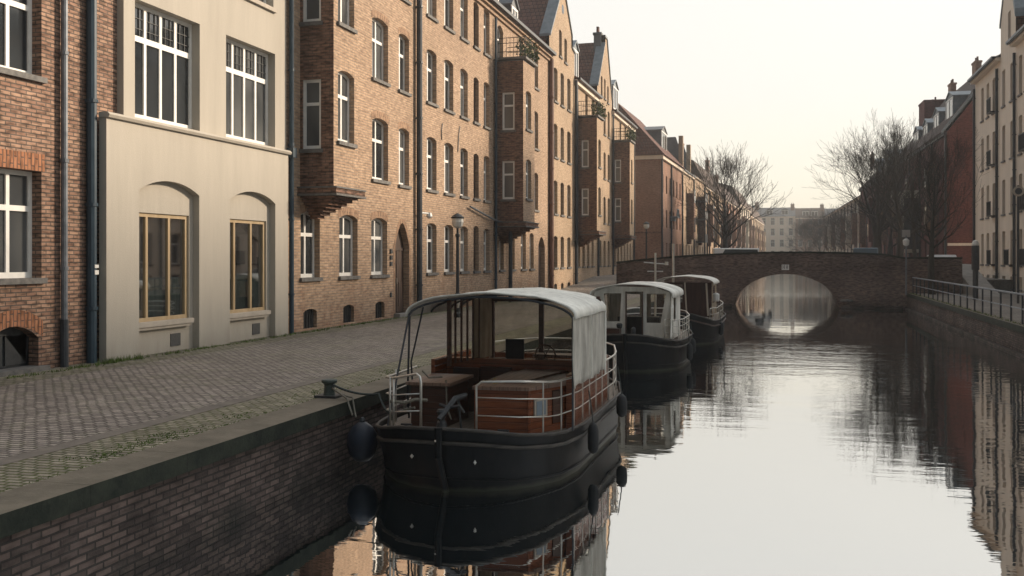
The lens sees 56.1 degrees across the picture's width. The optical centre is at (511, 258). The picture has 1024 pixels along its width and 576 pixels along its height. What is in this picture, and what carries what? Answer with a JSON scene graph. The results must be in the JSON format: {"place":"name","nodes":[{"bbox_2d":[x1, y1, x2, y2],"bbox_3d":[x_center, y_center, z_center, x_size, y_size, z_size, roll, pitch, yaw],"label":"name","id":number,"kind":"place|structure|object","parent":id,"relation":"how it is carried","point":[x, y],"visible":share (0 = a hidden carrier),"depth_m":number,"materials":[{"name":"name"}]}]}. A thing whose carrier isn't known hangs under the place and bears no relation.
{"place":"outdoors","nodes":[
{"label":"outdoors","id":0,"kind":"place"},
{"bbox_2d":[0,297,532,386],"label":"pavement","id":1,"kind":"structure","parent":0,"point":[42,375],"depth_m":19.33,"materials":[{"name":"stone"}]},
{"bbox_2d":[0,294,639,458],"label":"street","id":2,"kind":"structure","parent":0,"point":[39,414],"depth_m":15.19,"materials":[{"name":"stone"}]},
{"bbox_2d":[0,296,639,465],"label":"kerb line","id":3,"kind":"object","parent":2,"relation":"on","point":[39,452],"depth_m":11.98,"materials":[{"name":"stone"}]},
{"bbox_2d":[451,213,463,316],"bbox_3d":[-1.767,0.230,31.189,0.440,3.380,0.440,0,0,16],"label":"street lamp","id":4,"kind":"object","parent":2,"relation":"on","point":[457,221],"visible":0.77,"depth_m":31.14,"materials":[{"name":"black metal"}]},
{"bbox_2d":[0,294,656,492],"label":"quay paving","id":5,"kind":"structure","parent":0,"point":[21,473],"depth_m":11.01,"materials":[{"name":"stone"}]},
{"bbox_2d":[0,310,553,491],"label":"weeds","id":6,"kind":"object","parent":5,"relation":"on","point":[111,360],"visible":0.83,"depth_m":16.70,"materials":[{"name":"green plant"}]},
{"bbox_2d":[121,274,1023,575],"bbox_3d":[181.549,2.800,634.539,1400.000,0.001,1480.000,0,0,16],"label":"water","id":7,"kind":"structure","parent":0,"point":[787,424],"depth_m":11.67,"materials":[{"name":"liquid"}]},
{"bbox_2d":[0,295,682,575],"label":"quay wall","id":8,"kind":"structure","parent":7,"relation":"in","point":[120,516],"depth_m":9.32,"materials":[{"name":"brick"}]},
{"bbox_2d":[314,378,344,398],"bbox_3d":[-2.501,1.775,13.145,0.320,0.250,0.280,0,0,16],"label":"bollard","id":9,"kind":"object","parent":8,"relation":"on","point":[329,393],"visible":0.99,"depth_m":13.07,"materials":[{"name":"black metal"}]},
{"bbox_2d":[332,384,391,414],"bbox_3d":[-1.942,1.861,12.759,1.194,0.307,0.213,0,0,41],"label":"mooring rope","id":10,"kind":"object","parent":9,"relation":"attached to","point":[359,393],"visible":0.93,"depth_m":12.82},
{"bbox_2d":[374,287,620,492],"bbox_3d":[0.008,1.793,14.316,2.766,2.714,6.451,0,0,16],"label":"canal boat","id":11,"kind":"object","parent":7,"relation":"on","point":[459,424],"visible":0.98,"depth_m":12.43,"materials":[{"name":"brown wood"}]},
{"bbox_2d":[346,417,377,461],"bbox_3d":[-1.951,2.362,12.520,0.413,0.580,0.413,0,0,16],"label":"round fender","id":12,"kind":"object","parent":11,"relation":"hanging from","point":[362,442],"visible":0.99,"depth_m":12.38,"materials":[{"name":"black rubber"}]},
{"bbox_2d":[588,391,598,453],"bbox_3d":[1.077,2.179,12.745,0.150,0.841,0.150,0,0,16],"label":"hull fender","id":13,"kind":"object","parent":11,"relation":"hanging from","point":[593,438],"visible":1,"depth_m":12.69,"materials":[{"name":"rubber"}]},
{"bbox_2d":[616,366,626,416],"bbox_3d":[1.680,2.049,14.705,0.170,0.781,0.170,0,0,16],"label":"hull fender","id":14,"kind":"object","parent":11,"relation":"hanging from","point":[621,405],"visible":1,"depth_m":14.64,"materials":[{"name":"rubber"}]},
{"bbox_2d":[589,253,692,371],"bbox_3d":[3.463,1.500,25.918,2.646,3.300,5.301,0,0,16],"label":"canal boat","id":15,"kind":"object","parent":7,"relation":"on","point":[645,341],"visible":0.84,"depth_m":24.28,"materials":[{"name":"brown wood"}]},
{"bbox_2d":[686,326,692,359],"bbox_3d":[4.569,2.194,24.696,0.160,0.871,0.160,0,0,16],"label":"hull fender","id":16,"kind":"object","parent":15,"relation":"hanging from","point":[689,350],"visible":1,"depth_m":24.64,"materials":[{"name":"rubber"}]},
{"bbox_2d":[651,244,725,344],"bbox_3d":[6.110,1.300,33.897,2.646,3.700,6.701,0,0,16],"label":"canal boat","id":17,"kind":"object","parent":7,"relation":"on","point":[698,305],"visible":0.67,"depth_m":33.38,"materials":[{"name":"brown wood"}]},
{"bbox_2d":[616,251,962,309],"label":"bridge","id":18,"kind":"structure","parent":7,"relation":"in","point":[852,280],"depth_m":53.66,"materials":[{"name":"brick"}]},
{"bbox_2d":[905,293,1023,360],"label":"quay wall","id":19,"kind":"structure","parent":7,"relation":"in","point":[1003,335],"depth_m":33.55,"materials":[{"name":"brick"}]},
{"bbox_2d":[911,293,1023,325],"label":"coping","id":20,"kind":"object","parent":19,"relation":"on","point":[963,308],"visible":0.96,"depth_m":36.18,"materials":[{"name":"grey stone"}]},
{"bbox_2d":[912,277,1023,323],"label":"railing","id":21,"kind":"object","parent":19,"relation":"on","point":[991,302],"visible":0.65,"depth_m":34.62,"materials":[{"name":"metal"}]},
{"bbox_2d":[561,276,615,293],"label":"ramp","id":22,"kind":"structure","parent":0,"point":[588,285],"depth_m":56.93,"materials":[{"name":"concrete"}]},
{"bbox_2d":[567,0,1001,208],"label":"sky","id":23,"kind":"structure","parent":0,"point":[783,79],"materials":[{"name":"white"}]},
{"bbox_2d":[917,293,1020,320],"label":"street","id":24,"kind":"structure","parent":0,"point":[1016,313],"depth_m":40.63,"materials":[{"name":"stone"}]},
{"bbox_2d":[902,229,910,294],"bbox_3d":[20.636,0.210,50.263,0.332,3.420,0.362,0,0,-32],"label":"signpost","id":25,"kind":"object","parent":24,"relation":"on","point":[906,233],"visible":1,"depth_m":50.22,"materials":[{"name":"metal"}]},
{"bbox_2d":[877,121,988,294],"bbox_3d":[22.200,-2.538,51.133,5.311,9.084,5.976,0,0,16],"label":"bare tree","id":26,"kind":"object","parent":24,"relation":"on","point":[931,237],"visible":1,"depth_m":50.66,"materials":[{"name":"brown plant"}]},
{"bbox_2d":[1013,185,1023,303],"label":"street lamp","id":27,"kind":"object","parent":24,"relation":"on","point":[1018,190],"visible":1,"depth_m":40.62,"materials":[{"name":"metal"}]},
{"bbox_2d":[971,240,978,299],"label":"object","id":28,"kind":"structure","parent":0,"point":[975,256],"depth_m":44.21,"materials":[{"name":"grey"}]},
{"bbox_2d":[984,277,1011,292],"bbox_3d":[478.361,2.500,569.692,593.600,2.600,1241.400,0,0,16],"label":"ground","id":29,"kind":"structure","parent":0,"point":[1002,284],"depth_m":53.20,"materials":[{"name":"stone"}]},
{"bbox_2d":[782,218,821,251],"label":"bare tree","id":30,"kind":"object","parent":29,"relation":"on","point":[806,242],"visible":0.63,"depth_m":205.60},
{"bbox_2d":[795,203,824,251],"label":"canal end house","id":31,"kind":"structure","parent":29,"relation":"on","point":[801,213],"depth_m":287.26,"materials":[{"name":"grey brick"}]},
{"bbox_2d":[794,210,829,251],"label":"bare tree","id":32,"kind":"object","parent":29,"relation":"on","point":[811,234],"visible":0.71,"depth_m":190.48,"materials":[{"name":"plant"}]},
{"bbox_2d":[809,201,836,251],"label":"bare tree","id":33,"kind":"object","parent":29,"relation":"on","point":[824,226],"visible":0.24,"depth_m":176.77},
{"bbox_2d":[819,204,843,250],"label":"bare tree","id":34,"kind":"object","parent":29,"relation":"on","point":[834,226],"visible":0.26,"depth_m":161.20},
{"bbox_2d":[823,198,857,250],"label":"bare tree","id":35,"kind":"object","parent":29,"relation":"on","point":[846,232],"visible":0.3,"depth_m":141.77,"materials":[{"name":"plant"}]},
{"bbox_2d":[824,195,859,251],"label":"terrace house","id":36,"kind":"structure","parent":29,"relation":"on","point":[853,240],"depth_m":155.38,"materials":[{"name":"brick"}]},
{"bbox_2d":[853,248,877,252],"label":"parked car","id":37,"kind":"object","parent":29,"relation":"on","point":[866,250],"visible":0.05,"depth_m":69.64,"materials":[{"name":"metal"}]},
{"bbox_2d":[805,109,933,252],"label":"bare tree","id":38,"kind":"object","parent":29,"relation":"on","point":[877,228],"visible":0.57,"depth_m":80.37,"materials":[{"name":"brown plant"}]},
{"bbox_2d":[854,153,902,254],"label":"bare tree","id":39,"kind":"object","parent":29,"relation":"on","point":[890,247],"visible":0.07,"depth_m":98.00,"materials":[{"name":"brown plant"}]},
{"bbox_2d":[830,107,967,256],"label":"bare tree","id":40,"kind":"object","parent":29,"relation":"on","point":[900,221],"visible":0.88,"depth_m":72.38,"materials":[{"name":"brown plant"}]},
{"bbox_2d":[858,97,944,254],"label":"dark brick house","id":41,"kind":"structure","parent":29,"relation":"on","point":[865,232],"depth_m":118.09,"materials":[{"name":"brown brick"}]},
{"bbox_2d":[865,145,938,256],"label":"bare tree","id":42,"kind":"object","parent":29,"relation":"on","point":[914,249],"visible":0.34,"depth_m":77.85,"materials":[{"name":"brown plant"}]},
{"bbox_2d":[891,53,1000,263],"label":"red house","id":43,"kind":"structure","parent":29,"relation":"on","point":[956,106],"depth_m":75.50,"materials":[{"name":"brick"}]},
{"bbox_2d":[899,198,918,248],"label":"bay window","id":44,"kind":"structure","parent":43,"relation":"in","point":[909,246],"depth_m":86.44,"materials":[{"name":"brown brick"}]},
{"bbox_2d":[962,264,999,296],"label":"ramp","id":45,"kind":"structure","parent":29,"relation":"on","point":[967,274],"depth_m":50.78,"materials":[{"name":"concrete"}]},
{"bbox_2d":[967,54,1000,278],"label":"cream house","id":46,"kind":"structure","parent":29,"relation":"on","point":[985,78],"depth_m":58.83,"materials":[{"name":"paint"}]},
{"bbox_3d":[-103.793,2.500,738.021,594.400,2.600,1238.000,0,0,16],"label":"far ground left","id":47,"kind":"structure","parent":0,"visible":0},
{"bbox_2d":[611,80,637,274],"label":"oriel house","id":48,"kind":"structure","parent":47,"relation":"on","point":[624,128],"depth_m":69.69,"materials":[{"name":"brown brick"}]},
{"bbox_2d":[614,198,621,222],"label":"window","id":49,"kind":"structure","parent":48,"relation":"in","point":[617,200],"depth_m":69.71,"materials":[{"name":"white paint"}]},
{"bbox_2d":[614,160,621,183],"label":"window","id":50,"kind":"structure","parent":48,"relation":"in","point":[617,162],"depth_m":69.71,"materials":[{"name":"white paint"}]},
{"bbox_2d":[618,103,684,259],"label":"end house","id":51,"kind":"structure","parent":47,"relation":"on","point":[658,178],"depth_m":85.25,"materials":[{"name":"orange brick"}]},
{"bbox_2d":[667,136,695,255],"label":"terrace house","id":52,"kind":"structure","parent":47,"relation":"on","point":[679,152],"depth_m":101.89,"materials":[{"name":"brown brick"}]},
{"bbox_2d":[678,143,705,254],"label":"terrace house","id":53,"kind":"structure","parent":47,"relation":"on","point":[698,248],"depth_m":111.97,"materials":[{"name":"brown brick"}]},
{"bbox_2d":[696,194,707,253],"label":"balcony stack","id":54,"kind":"object","parent":47,"relation":"on","point":[705,237],"visible":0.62,"depth_m":109.59,"materials":[{"name":"black metal"}]},
{"bbox_2d":[691,160,722,253],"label":"terrace house","id":55,"kind":"structure","parent":47,"relation":"on","point":[712,244],"depth_m":125.05,"materials":[{"name":"brick"}]},
{"bbox_2d":[718,184,741,247],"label":"terrace house","id":56,"kind":"structure","parent":47,"relation":"on","point":[737,243],"depth_m":158.81,"materials":[{"name":"orange brick"}]},
{"bbox_2d":[675,140,789,247],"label":"bare tree","id":57,"kind":"object","parent":47,"relation":"on","point":[725,232],"visible":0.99,"depth_m":93.39,"materials":[{"name":"brown plant"}]},
{"bbox_2d":[715,173,751,247],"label":"terrace house","id":58,"kind":"structure","parent":47,"relation":"on","point":[747,240],"depth_m":186.82,"materials":[{"name":"brick"}]},
{"bbox_2d":[713,248,758,253],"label":"parked car","id":59,"kind":"object","parent":47,"relation":"on","point":[726,250],"visible":0.06,"depth_m":71.32,"materials":[{"name":"metal"}]},
{"bbox_2d":[748,204,765,251],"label":"terrace house","id":60,"kind":"structure","parent":47,"relation":"on","point":[759,237],"depth_m":227.18,"materials":[{"name":"beige brick"}]},
{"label":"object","id":61,"kind":"structure","parent":0,"visible":0},
{"bbox_2d":[0,0,116,376],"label":"brick house","id":62,"kind":"structure","parent":61,"relation":"on","point":[58,76],"depth_m":16.77,"materials":[{"name":"brown brick"}]},
{"bbox_2d":[0,327,28,368],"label":"cellar window","id":63,"kind":"structure","parent":62,"relation":"in","point":[14,346],"depth_m":16.21,"materials":[{"name":"glass"}]},
{"bbox_2d":[0,168,47,284],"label":"window","id":64,"kind":"structure","parent":62,"relation":"in","point":[15,185],"depth_m":16.27,"materials":[{"name":"glass"}]},
{"bbox_2d":[0,0,47,83],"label":"window","id":65,"kind":"structure","parent":62,"relation":"in","point":[15,15],"depth_m":16.30,"materials":[{"name":"glass"}]},
{"bbox_2d":[99,0,291,361],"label":"stucco house","id":66,"kind":"structure","parent":61,"relation":"on","point":[194,153],"depth_m":20.54,"materials":[{"name":"white paint"}]},
{"bbox_2d":[139,212,186,321],"bbox_3d":[-7.211,0.185,19.537,0.114,2.170,1.840,0,0,16],"label":"window","id":67,"kind":"structure","parent":66,"relation":"in","point":[159,297],"depth_m":19.77,"materials":[{"name":"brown wood"}]},
{"bbox_2d":[135,3,201,131],"bbox_3d":[-7.135,-3.848,19.750,0.335,2.425,2.270,0,0,16],"label":"window","id":68,"kind":"structure","parent":66,"relation":"in","point":[163,42],"depth_m":19.89,"materials":[{"name":"glass"}]},
{"bbox_2d":[230,219,264,312],"bbox_3d":[-6.345,0.185,22.566,0.114,2.170,1.840,0,0,16],"label":"window","id":69,"kind":"structure","parent":66,"relation":"in","point":[244,289],"depth_m":22.81,"materials":[{"name":"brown wood"}]},
{"bbox_2d":[226,38,275,147],"bbox_3d":[-6.263,-3.848,22.797,0.335,2.425,2.290,0,0,16],"label":"window","id":70,"kind":"structure","parent":66,"relation":"in","point":[246,67],"depth_m":22.99,"materials":[{"name":"glass"}]},
{"bbox_2d":[248,0,276,12],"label":"window","id":71,"kind":"structure","parent":66,"relation":"in","point":[262,3],"depth_m":23.28,"materials":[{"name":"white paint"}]},
{"bbox_2d":[286,0,431,333],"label":"brick tenement","id":72,"kind":"structure","parent":61,"relation":"on","point":[354,117],"depth_m":27.81,"materials":[{"name":"brown brick"}]},
{"bbox_2d":[299,79,322,152],"bbox_3d":[-5.203,-3.692,24.967,0.660,1.915,0.195,0,0,16],"label":"window","id":73,"kind":"structure","parent":72,"relation":"in","point":[311,88],"depth_m":25.03,"materials":[{"name":"glass"}]},
{"bbox_2d":[299,0,322,26],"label":"window","id":74,"kind":"structure","parent":72,"relation":"in","point":[311,8],"depth_m":25.03,"materials":[{"name":"white paint"}]},
{"bbox_2d":[300,212,322,281],"bbox_3d":[-5.443,-0.316,25.600,0.300,1.863,1.190,0,0,16],"label":"window","id":75,"kind":"structure","parent":72,"relation":"in","point":[307,224],"depth_m":25.79,"materials":[{"name":"white paint"}]},
{"bbox_2d":[337,71,357,148],"bbox_3d":[-4.465,-3.957,25.502,0.285,1.983,1.100,0,0,16],"label":"window","id":76,"kind":"structure","parent":72,"relation":"in","point":[343,81],"depth_m":25.68,"materials":[{"name":"white paint"}]},
{"bbox_2d":[337,0,357,33],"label":"window","id":77,"kind":"structure","parent":72,"relation":"in","point":[343,5],"depth_m":25.68,"materials":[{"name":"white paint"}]},
{"bbox_2d":[338,215,360,279],"bbox_3d":[-4.805,-0.316,27.830,0.300,1.863,1.330,0,0,16],"label":"window","id":78,"kind":"structure","parent":72,"relation":"in","point":[345,222],"depth_m":28.01,"materials":[{"name":"white paint"}]},
{"bbox_2d":[370,218,389,277],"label":"window","id":79,"kind":"structure","parent":72,"relation":"in","point":[376,225],"depth_m":30.17,"materials":[{"name":"white paint"}]},
{"bbox_2d":[371,119,390,184],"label":"window","id":80,"kind":"structure","parent":72,"relation":"in","point":[377,127],"depth_m":30.19,"materials":[{"name":"glass"}]},
{"bbox_2d":[371,18,390,86],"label":"window","id":81,"kind":"structure","parent":72,"relation":"in","point":[377,29],"depth_m":30.19,"materials":[{"name":"white paint"}]},
{"bbox_2d":[395,229,403,312],"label":"door","id":82,"kind":"structure","parent":72,"relation":"in","point":[399,249],"depth_m":31.94,"materials":[{"name":"brown wood"}]},
{"bbox_2d":[398,129,411,188],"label":"window","id":83,"kind":"structure","parent":72,"relation":"in","point":[401,184],"depth_m":32.14,"materials":[{"name":"white paint"}]},
{"bbox_2d":[398,35,411,96],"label":"window","id":84,"kind":"structure","parent":72,"relation":"in","point":[401,89],"depth_m":32.14,"materials":[{"name":"white paint"}]},
{"bbox_2d":[422,0,556,306],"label":"brick tenement","id":85,"kind":"structure","parent":61,"relation":"on","point":[488,120],"depth_m":40.72,"materials":[{"name":"brown brick"}]},
{"bbox_2d":[426,224,438,275],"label":"window","id":86,"kind":"structure","parent":85,"relation":"in","point":[429,227],"depth_m":34.67,"materials":[{"name":"white paint"}]},
{"bbox_2d":[426,138,438,193],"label":"window","id":87,"kind":"structure","parent":85,"relation":"in","point":[429,143],"depth_m":34.67,"materials":[{"name":"white paint"}]},
{"bbox_2d":[426,51,438,107],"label":"window","id":88,"kind":"structure","parent":85,"relation":"in","point":[429,57],"depth_m":34.67,"materials":[{"name":"white paint"}]},
{"bbox_2d":[426,0,438,23],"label":"window","id":89,"kind":"structure","parent":85,"relation":"in","point":[429,2],"depth_m":34.57,"materials":[{"name":"white paint"}]},
{"bbox_2d":[444,225,455,274],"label":"window","id":90,"kind":"structure","parent":85,"relation":"in","point":[446,229],"depth_m":36.40,"materials":[{"name":"white paint"}]},
{"bbox_2d":[444,144,455,196],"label":"window","id":91,"kind":"structure","parent":85,"relation":"in","point":[446,148],"depth_m":36.40,"materials":[{"name":"white paint"}]},
{"bbox_2d":[444,61,455,114],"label":"window","id":92,"kind":"structure","parent":85,"relation":"in","point":[446,66],"depth_m":36.40,"materials":[{"name":"white paint"}]},
{"bbox_2d":[444,0,455,34],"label":"window","id":93,"kind":"structure","parent":85,"relation":"in","point":[446,2],"depth_m":36.39,"materials":[{"name":"white paint"}]},
{"bbox_2d":[460,227,469,273],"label":"window","id":94,"kind":"structure","parent":85,"relation":"in","point":[462,271],"depth_m":38.08,"materials":[{"name":"white paint"}]},
{"bbox_2d":[460,149,469,199],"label":"window","id":95,"kind":"structure","parent":85,"relation":"in","point":[461,151],"depth_m":38.08,"materials":[{"name":"white paint"}]},
{"bbox_2d":[460,70,469,120],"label":"window","id":96,"kind":"structure","parent":85,"relation":"in","point":[461,73],"depth_m":38.08,"materials":[{"name":"glass"}]},
{"bbox_2d":[460,0,469,43],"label":"window","id":97,"kind":"structure","parent":85,"relation":"in","point":[462,38],"depth_m":38.08,"materials":[{"name":"white paint"}]},
{"bbox_2d":[483,230,491,272],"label":"window","id":98,"kind":"structure","parent":85,"relation":"in","point":[485,271],"depth_m":40.98,"materials":[{"name":"white paint"}]},
{"bbox_2d":[483,157,491,203],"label":"window","id":99,"kind":"structure","parent":85,"relation":"in","point":[485,201],"depth_m":40.98,"materials":[{"name":"white paint"}]},
{"bbox_2d":[483,84,491,130],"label":"window","id":100,"kind":"structure","parent":85,"relation":"in","point":[490,129],"depth_m":40.98,"materials":[{"name":"glass"}]},
{"bbox_2d":[483,12,491,58],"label":"window","id":101,"kind":"structure","parent":85,"relation":"in","point":[484,53],"depth_m":40.98,"materials":[{"name":"white paint"}]},
{"bbox_2d":[500,161,515,201],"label":"window","id":102,"kind":"structure","parent":85,"relation":"in","point":[508,166],"depth_m":41.74,"materials":[{"name":"white paint"}]},
{"bbox_2d":[500,92,515,132],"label":"window","id":103,"kind":"structure","parent":85,"relation":"in","point":[509,97],"depth_m":41.73,"materials":[{"name":"glass"}]},
{"bbox_2d":[526,160,532,201],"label":"window","id":104,"kind":"structure","parent":85,"relation":"in","point":[527,199],"depth_m":42.70,"materials":[{"name":"white paint"}]},
{"bbox_2d":[526,93,532,132],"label":"window","id":105,"kind":"structure","parent":85,"relation":"in","point":[527,129],"depth_m":42.70,"materials":[{"name":"white paint"}]},
{"bbox_2d":[538,243,539,286],"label":"door","id":106,"kind":"structure","parent":85,"relation":"in","point":[539,243],"depth_m":50.30,"materials":[{"name":"brown wood"}]},
{"bbox_2d":[517,0,577,289],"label":"gabled house","id":107,"kind":"structure","parent":61,"relation":"on","point":[548,22],"depth_m":54.70,"materials":[{"name":"brown brick"}]},
{"bbox_2d":[573,40,606,283],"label":"oriel house","id":108,"kind":"structure","parent":61,"relation":"on","point":[591,119],"depth_m":57.67,"materials":[{"name":"brown brick"}]},
{"bbox_2d":[580,188,589,216],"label":"window","id":109,"kind":"structure","parent":108,"relation":"in","point":[585,192],"depth_m":57.64,"materials":[{"name":"glass"}]},
{"bbox_2d":[580,140,589,168],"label":"window","id":110,"kind":"structure","parent":108,"relation":"in","point":[585,143],"depth_m":57.64,"materials":[{"name":"glass"}]},
{"bbox_2d":[578,27,612,275],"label":"gabled house","id":111,"kind":"structure","parent":61,"relation":"on","point":[594,67],"depth_m":67.24,"materials":[{"name":"brown brick"}]},
{"bbox_3d":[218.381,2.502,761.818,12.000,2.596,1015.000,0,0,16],"label":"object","id":112,"kind":"structure","parent":0,"visible":0},
{"bbox_2d":[759,203,794,251],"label":"canal end house","id":113,"kind":"structure","parent":112,"relation":"on","point":[777,227],"depth_m":289.81,"materials":[{"name":"beige paint"}]},
{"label":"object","id":114,"kind":"structure","parent":0,"visible":0},
{"bbox_2d":[999,0,1023,290],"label":"cream gabled house","id":115,"kind":"structure","parent":114,"relation":"on","point":[1011,23],"depth_m":54.28,"materials":[{"name":"paint"}]},
{"bbox_2d":[1006,24,1023,292],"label":"cream house","id":116,"kind":"structure","parent":114,"relation":"on","point":[1016,39],"depth_m":51.47,"materials":[{"name":"paint"}]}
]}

